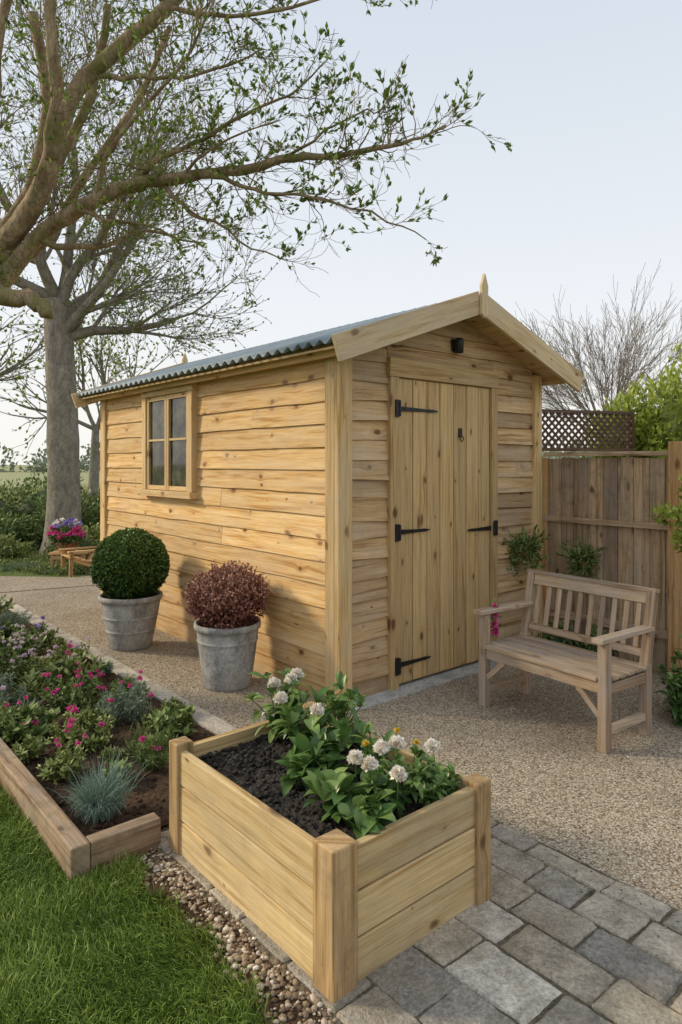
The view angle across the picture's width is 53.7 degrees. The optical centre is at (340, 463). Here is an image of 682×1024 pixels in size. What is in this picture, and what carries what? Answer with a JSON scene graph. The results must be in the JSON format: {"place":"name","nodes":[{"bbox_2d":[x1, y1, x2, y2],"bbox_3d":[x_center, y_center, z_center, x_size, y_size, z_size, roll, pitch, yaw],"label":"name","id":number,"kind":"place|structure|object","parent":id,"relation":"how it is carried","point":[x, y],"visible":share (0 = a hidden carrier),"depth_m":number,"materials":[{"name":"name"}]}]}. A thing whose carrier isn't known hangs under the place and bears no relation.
{"place":"outdoors","nodes":[
{"label":"outdoors","id":0,"kind":"place"},
{"bbox_2d":[0,576,96,591],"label":"gravel path","id":1,"kind":"structure","parent":0,"point":[14,583],"depth_m":8.97,"materials":[{"name":"beige gravel"}]},
{"bbox_2d":[0,484,99,575],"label":"meadow grass","id":2,"kind":"structure","parent":0,"point":[36,552],"depth_m":11.79,"materials":[{"name":"green plant"}]},
{"bbox_2d":[0,608,215,836],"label":"garden bed soil","id":3,"kind":"structure","parent":0,"point":[152,796],"depth_m":3.39,"materials":[{"name":"brown soil"}]},
{"bbox_2d":[0,625,6,635],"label":"bedding plant","id":4,"kind":"object","parent":3,"relation":"on","point":[2,627],"visible":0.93,"depth_m":5.87,"materials":[{"name":"green plant"}]},
{"bbox_2d":[0,594,15,615],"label":"bedding plant","id":5,"kind":"object","parent":3,"relation":"on","point":[6,605],"visible":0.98,"depth_m":6.82,"materials":[{"name":"green plant"}]},
{"bbox_2d":[0,701,20,722],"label":"bedding plant","id":6,"kind":"object","parent":3,"relation":"on","point":[13,708],"visible":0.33,"depth_m":4.05,"materials":[{"name":"green plant"}]},
{"bbox_2d":[0,619,25,638],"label":"bedding plant","id":7,"kind":"object","parent":3,"relation":"on","point":[9,629],"visible":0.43,"depth_m":5.89,"materials":[{"name":"green plant"}]},
{"bbox_2d":[0,672,30,706],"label":"bedding plant","id":8,"kind":"object","parent":3,"relation":"on","point":[3,692],"visible":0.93,"depth_m":4.32,"materials":[{"name":"green plant"}]},
{"bbox_2d":[0,608,34,631],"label":"bedding plant","id":9,"kind":"object","parent":3,"relation":"on","point":[6,618],"visible":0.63,"depth_m":6.23,"materials":[{"name":"green plant"}]},
{"bbox_2d":[0,640,35,683],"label":"bedding plant","id":10,"kind":"object","parent":3,"relation":"on","point":[26,664],"visible":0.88,"depth_m":4.79,"materials":[{"name":"green plant"}]},
{"bbox_2d":[0,623,46,662],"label":"bedding plant","id":11,"kind":"object","parent":3,"relation":"on","point":[25,643],"visible":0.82,"depth_m":5.37,"materials":[{"name":"green plant"}]},
{"bbox_2d":[4,694,51,720],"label":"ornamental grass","id":12,"kind":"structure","parent":3,"relation":"on","point":[26,704],"depth_m":4.14,"materials":[{"name":"green plant"}]},
{"bbox_2d":[11,734,51,763],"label":"bedding plant","id":13,"kind":"object","parent":3,"relation":"on","point":[31,749],"visible":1,"depth_m":3.53,"materials":[{"name":"green plant"}]},
{"bbox_2d":[0,696,64,742],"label":"bedding plant","id":14,"kind":"object","parent":3,"relation":"on","point":[29,723],"visible":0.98,"depth_m":3.80,"materials":[{"name":"green plant"}]},
{"bbox_2d":[11,615,58,644],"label":"bedding plant","id":15,"kind":"object","parent":3,"relation":"on","point":[51,634],"visible":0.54,"depth_m":5.75,"materials":[{"name":"green plant"}]},
{"bbox_2d":[10,669,60,704],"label":"flowering plant","id":16,"kind":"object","parent":3,"relation":"on","point":[35,693],"depth_m":4.45,"materials":[{"name":"green plant"}]},
{"bbox_2d":[16,650,54,673],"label":"bedding plant","id":17,"kind":"object","parent":3,"relation":"on","point":[48,657],"visible":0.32,"depth_m":4.93,"materials":[{"name":"green plant"}]},
{"bbox_2d":[18,667,57,695],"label":"bedding plant","id":18,"kind":"object","parent":3,"relation":"on","point":[29,675],"visible":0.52,"depth_m":4.55,"materials":[{"name":"green plant"}]},
{"bbox_2d":[46,636,71,649],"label":"bedding plant","id":19,"kind":"object","parent":3,"relation":"on","point":[58,640],"visible":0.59,"depth_m":5.59,"materials":[{"name":"green plant"}]},
{"bbox_2d":[36,733,87,784],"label":"bedding plant","id":20,"kind":"object","parent":3,"relation":"on","point":[51,768],"visible":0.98,"depth_m":3.30,"materials":[{"name":"green plant"}]},
{"bbox_2d":[43,636,90,665],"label":"bedding plant","id":21,"kind":"object","parent":3,"relation":"on","point":[59,653],"visible":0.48,"depth_m":5.22,"materials":[{"name":"green plant"}]},
{"bbox_2d":[31,643,109,691],"bbox_3d":[-1.870,1.429,4.756,0.447,0.302,0.456,0,0,31],"label":"bedding plant","id":22,"kind":"object","parent":3,"relation":"on","point":[67,671],"visible":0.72,"depth_m":4.72,"materials":[{"name":"green plant"}]},
{"bbox_2d":[39,662,105,712],"bbox_3d":[-1.687,1.427,4.234,0.412,0.270,0.377,0,0,-17],"label":"bedding plant","id":23,"kind":"object","parent":3,"relation":"on","point":[56,697],"visible":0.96,"depth_m":4.23,"materials":[{"name":"green plant"}]},
{"bbox_2d":[48,705,117,752],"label":"bedding plant","id":24,"kind":"object","parent":3,"relation":"on","point":[69,733],"visible":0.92,"depth_m":3.64,"materials":[{"name":"green plant"}]},
{"bbox_2d":[74,671,104,695],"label":"bedding plant","id":25,"kind":"object","parent":3,"relation":"on","point":[84,686],"visible":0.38,"depth_m":4.54,"materials":[{"name":"green plant"}]},
{"bbox_2d":[76,705,107,729],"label":"bedding plant","id":26,"kind":"object","parent":3,"relation":"on","point":[91,715],"visible":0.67,"depth_m":3.95,"materials":[{"name":"green plant"}]},
{"bbox_2d":[48,745,149,827],"bbox_3d":[-1.056,1.409,2.976,0.374,0.283,0.408,0,0,21],"label":"blue fescue","id":27,"kind":"object","parent":3,"relation":"on","point":[98,802],"visible":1,"depth_m":2.94,"materials":[{"name":"teal plant"}]},
{"bbox_2d":[90,660,114,677],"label":"bedding plant","id":28,"kind":"object","parent":3,"relation":"on","point":[107,668],"visible":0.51,"depth_m":4.94,"materials":[{"name":"green plant"}]},
{"bbox_2d":[98,745,128,763],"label":"bedding plant","id":29,"kind":"object","parent":3,"relation":"on","point":[109,751],"visible":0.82,"depth_m":3.49,"materials":[{"name":"green plant"}]},
{"bbox_2d":[102,756,134,785],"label":"bedding plant","id":30,"kind":"object","parent":3,"relation":"on","point":[105,771],"visible":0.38,"depth_m":3.27,"materials":[{"name":"green plant"}]},
{"bbox_2d":[94,669,153,725],"bbox_3d":[-1.308,1.440,4.055,0.348,0.303,0.374,0,0,-32],"label":"bedding plant","id":31,"kind":"object","parent":3,"relation":"on","point":[135,701],"visible":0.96,"depth_m":4.05,"materials":[{"name":"green plant"}]},
{"bbox_2d":[106,674,151,699],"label":"bedding plant","id":32,"kind":"object","parent":3,"relation":"on","point":[126,680],"visible":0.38,"depth_m":4.43,"materials":[{"name":"green plant"}]},
{"bbox_2d":[123,705,156,751],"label":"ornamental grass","id":33,"kind":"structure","parent":3,"relation":"on","point":[139,734],"depth_m":3.67,"materials":[{"name":"green plant"}]},
{"bbox_2d":[141,708,157,725],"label":"bedding plant","id":34,"kind":"object","parent":3,"relation":"on","point":[145,720],"visible":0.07,"depth_m":3.97,"materials":[{"name":"green plant"}]},
{"bbox_2d":[123,727,177,770],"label":"bedding plant","id":35,"kind":"object","parent":3,"relation":"on","point":[152,752],"visible":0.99,"depth_m":3.41,"materials":[{"name":"green plant"}]},
{"bbox_2d":[145,704,197,744],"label":"bedding plant","id":36,"kind":"object","parent":3,"relation":"on","point":[164,719],"visible":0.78,"depth_m":3.75,"materials":[{"name":"green plant"}]},
{"bbox_2d":[158,696,186,713],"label":"bedding plant","id":37,"kind":"object","parent":3,"relation":"on","point":[175,703],"visible":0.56,"depth_m":4.15,"materials":[{"name":"green plant"}]},
{"bbox_2d":[0,465,269,827],"bbox_3d":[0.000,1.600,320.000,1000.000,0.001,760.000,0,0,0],"label":"ground","id":38,"kind":"structure","parent":0,"point":[17,474],"depth_m":62.97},
{"bbox_2d":[0,556,90,575],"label":"ground cover","id":39,"kind":"object","parent":38,"relation":"on","point":[19,566],"visible":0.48,"depth_m":9.95,"materials":[{"name":"green plant"}]},
{"bbox_2d":[0,469,99,550],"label":"hedge shrubs","id":40,"kind":"object","parent":38,"relation":"on","point":[24,520],"visible":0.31,"depth_m":12.99,"materials":[{"name":"green plant"}]},
{"bbox_2d":[0,520,99,560],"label":"garden shrub","id":41,"kind":"object","parent":38,"relation":"on","point":[8,549],"visible":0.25,"depth_m":11.12,"materials":[{"name":"green plant"}]},
{"bbox_2d":[0,274,102,380],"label":"field maple","id":42,"kind":"object","parent":38,"relation":"on","point":[15,367],"visible":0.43,"depth_m":15.57,"materials":[{"name":"brown bark"},{"name":"green leaves"}]},
{"bbox_2d":[48,550,91,568],"bbox_3d":[-4.094,1.468,10.204,0.550,0.265,0.354,0,0,-6],"label":"wooden table","id":43,"kind":"object","parent":38,"relation":"on","point":[57,557],"visible":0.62,"depth_m":10.04,"materials":[{"name":"brown wood"}]},
{"bbox_2d":[46,517,87,552],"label":"potted flowers","id":44,"kind":"object","parent":43,"relation":"on","point":[71,539],"visible":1,"depth_m":10.04,"materials":[{"name":"pink plant"}]},
{"bbox_2d":[59,544,98,576],"bbox_3d":[-3.642,1.268,9.819,0.766,0.665,0.450,0,0,-38],"label":"adirondack chair","id":45,"kind":"object","parent":38,"relation":"on","point":[70,557],"visible":0.58,"depth_m":9.59,"materials":[{"name":"brown wood"}]},
{"bbox_2d":[0,738,160,879],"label":"timber edging","id":46,"kind":"object","parent":38,"relation":"on","point":[74,849],"visible":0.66,"depth_m":2.75,"materials":[{"name":"brown wood"}]},
{"bbox_2d":[0,267,217,506],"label":"field maple","id":47,"kind":"object","parent":38,"relation":"on","point":[93,482],"visible":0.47,"depth_m":21.77,"materials":[{"name":"brown bark"},{"name":"green leaves"}]},
{"bbox_2d":[0,0,303,555],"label":"ash tree","id":48,"kind":"object","parent":38,"relation":"on","point":[63,330],"visible":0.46,"depth_m":11.80,"materials":[{"name":"grey plant"}]},
{"bbox_2d":[0,431,595,471],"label":"distant trees","id":49,"kind":"object","parent":38,"relation":"on","point":[38,462],"visible":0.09,"depth_m":125.87,"materials":[{"name":"green plant"}]},
{"bbox_2d":[156,818,681,1023],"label":"stone paving","id":50,"kind":"structure","parent":38,"relation":"on","point":[410,983],"depth_m":2.15,"materials":[{"name":"grey stone"}]},
{"bbox_2d":[169,701,490,1002],"bbox_3d":[-0.081,1.369,2.614,0.750,0.462,1.060,0,0,-40],"label":"raised planter","id":51,"kind":"object","parent":50,"relation":"on","point":[333,909],"visible":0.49,"depth_m":2.28,"materials":[{"name":"brown wood"}]},
{"bbox_2d":[238,668,366,796],"bbox_3d":[-0.169,1.088,2.783,0.562,0.342,0.675,0,0,0],"label":"flowering shrub","id":52,"kind":"object","parent":51,"relation":"in","point":[313,742],"visible":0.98,"depth_m":2.80,"materials":[{"name":"green plant"}]},
{"bbox_2d":[302,721,461,838],"bbox_3d":[0.122,1.120,2.441,0.584,0.304,0.504,0,0,-45],"label":"flowering plant","id":53,"kind":"object","parent":51,"relation":"on","point":[373,799],"visible":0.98,"depth_m":2.34,"materials":[{"name":"green plant"}]},
{"bbox_2d":[515,259,681,438],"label":"bare tree","id":54,"kind":"object","parent":38,"relation":"on","point":[623,361],"visible":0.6,"depth_m":19.93,"materials":[{"name":"brown plant"}]},
{"bbox_2d":[0,785,281,1023],"bbox_3d":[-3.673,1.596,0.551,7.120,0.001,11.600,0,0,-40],"label":"lawn","id":55,"kind":"structure","parent":0,"point":[130,972],"depth_m":2.13,"materials":[{"name":"green plant"}]},
{"bbox_2d":[0,0,512,331],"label":"apple tree","id":56,"kind":"object","parent":55,"relation":"on","point":[56,140],"visible":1,"depth_m":4.27,"materials":[{"name":"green plant"}]},
{"bbox_2d":[124,848,322,1023],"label":"border soil","id":57,"kind":"structure","parent":0,"point":[265,990],"depth_m":2.22,"materials":[{"name":"brown soil"}]},
{"bbox_2d":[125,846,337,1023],"bbox_3d":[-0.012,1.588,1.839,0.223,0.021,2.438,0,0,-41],"label":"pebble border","id":58,"kind":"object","parent":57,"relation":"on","point":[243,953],"visible":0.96,"depth_m":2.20,"materials":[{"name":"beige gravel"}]},
{"bbox_2d":[0,576,681,936],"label":"gravel yard","id":59,"kind":"structure","parent":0,"point":[65,606],"depth_m":3.82,"materials":[{"name":"beige gravel"}]},
{"bbox_2d":[0,595,237,734],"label":"path edging","id":60,"kind":"object","parent":59,"relation":"on","point":[210,722],"visible":0.36,"depth_m":4.80,"materials":[{"name":"concrete"}]},
{"bbox_2d":[88,527,169,651],"bbox_3d":[-1.826,1.070,5.868,0.695,1.044,0.706,0,0,0],"label":"potted boxwood","id":61,"kind":"object","parent":59,"relation":"on","point":[129,570],"visible":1,"depth_m":5.67,"materials":[{"name":"plant"}]},
{"bbox_2d":[181,559,274,691],"bbox_3d":[-0.806,1.144,4.842,0.673,0.896,0.653,0,0,0],"label":"potted red shrub","id":62,"kind":"object","parent":59,"relation":"on","point":[227,624],"visible":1,"depth_m":4.68,"materials":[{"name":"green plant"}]},
{"bbox_2d":[71,273,583,710],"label":"garden shed","id":63,"kind":"structure","parent":59,"relation":"on","point":[390,478],"depth_m":5.06,"materials":[{"name":"wood"},{"name":"corrugated metal"}]},
{"bbox_2d":[138,382,198,498],"bbox_3d":[-1.612,-0.200,6.242,0.100,1.020,1.070,0,0,-40],"label":"window frame","id":64,"kind":"structure","parent":63,"relation":"in","point":[192,492],"depth_m":5.89,"materials":[{"name":"brown wood"}]},
{"bbox_2d":[151,397,185,486],"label":"window glass","id":65,"kind":"structure","parent":63,"relation":"in","point":[178,405],"depth_m":6.19,"materials":[{"name":"glass"}]},
{"bbox_2d":[399,378,488,683],"bbox_3d":[0.790,0.485,5.096,1.070,2.170,0.034,0,0,-40],"label":"door","id":66,"kind":"structure","parent":63,"relation":"in","point":[444,479],"depth_m":5.05,"materials":[{"name":"brown wood"}]},
{"bbox_2d":[501,524,552,575],"bbox_3d":[1.516,0.739,5.622,0.453,0.493,0.443,0,0,0],"label":"hanging basket","id":67,"kind":"object","parent":63,"relation":"attached to","point":[523,547],"visible":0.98,"depth_m":5.57,"materials":[{"name":"green plant"}]},
{"bbox_2d":[473,569,659,753],"bbox_3d":[1.383,1.166,4.212,0.596,0.852,0.945,0,0,-36],"label":"garden bench","id":68,"kind":"object","parent":59,"relation":"on","point":[603,673],"visible":1,"depth_m":4.13,"materials":[{"name":"brown wood"}]},
{"bbox_2d":[490,598,501,638],"bbox_3d":[1.031,1.044,4.501,0.093,0.284,0.101,0,0,-34],"label":"flower posy","id":69,"kind":"object","parent":68,"relation":"on","point":[494,631],"visible":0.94,"depth_m":4.50,"materials":[{"name":"pink plant"}]},
{"bbox_2d":[535,618,621,657],"bbox_3d":[1.823,1.430,5.248,0.701,0.428,0.356,0,0,43],"label":"evergreen shrub","id":70,"kind":"object","parent":59,"relation":"on","point":[579,644],"visible":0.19,"depth_m":5.27,"materials":[{"name":"green plant"}]},
{"bbox_2d":[542,441,681,682],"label":"wooden fence","id":71,"kind":"object","parent":59,"relation":"on","point":[606,504],"visible":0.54,"depth_m":5.38,"materials":[{"name":"brown wood"}]},
{"bbox_2d":[553,535,603,593],"bbox_3d":[1.986,0.828,5.512,0.427,0.514,0.313,0,0,-11],"label":"wall planter","id":72,"kind":"object","parent":71,"relation":"attached to","point":[579,563],"visible":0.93,"depth_m":5.50,"materials":[{"name":"green plant"}]},
{"bbox_2d":[542,409,634,456],"bbox_3d":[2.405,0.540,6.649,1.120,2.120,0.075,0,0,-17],"label":"trellis panel","id":73,"kind":"object","parent":71,"relation":"on","point":[629,429],"visible":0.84,"depth_m":6.63,"materials":[{"name":"brown wood"}]},
{"bbox_2d":[582,342,681,457],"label":"yellow green shrub","id":74,"kind":"object","parent":59,"relation":"on","point":[659,428],"visible":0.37,"depth_m":6.85,"materials":[{"name":"green plant"}]},
{"bbox_2d":[646,475,681,553],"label":"climbing plant","id":75,"kind":"object","parent":59,"relation":"on","point":[676,511],"visible":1,"depth_m":4.33,"materials":[{"name":"green plant"}]},
{"bbox_2d":[653,634,681,725],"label":"evergreen shrub","id":76,"kind":"object","parent":59,"relation":"on","point":[673,693],"visible":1,"depth_m":4.14,"materials":[{"name":"green plant"}]},
{"bbox_2d":[0,0,681,464],"label":"sky","id":77,"kind":"structure","parent":0,"point":[586,95],"materials":[{"name":"white"}]}
]}

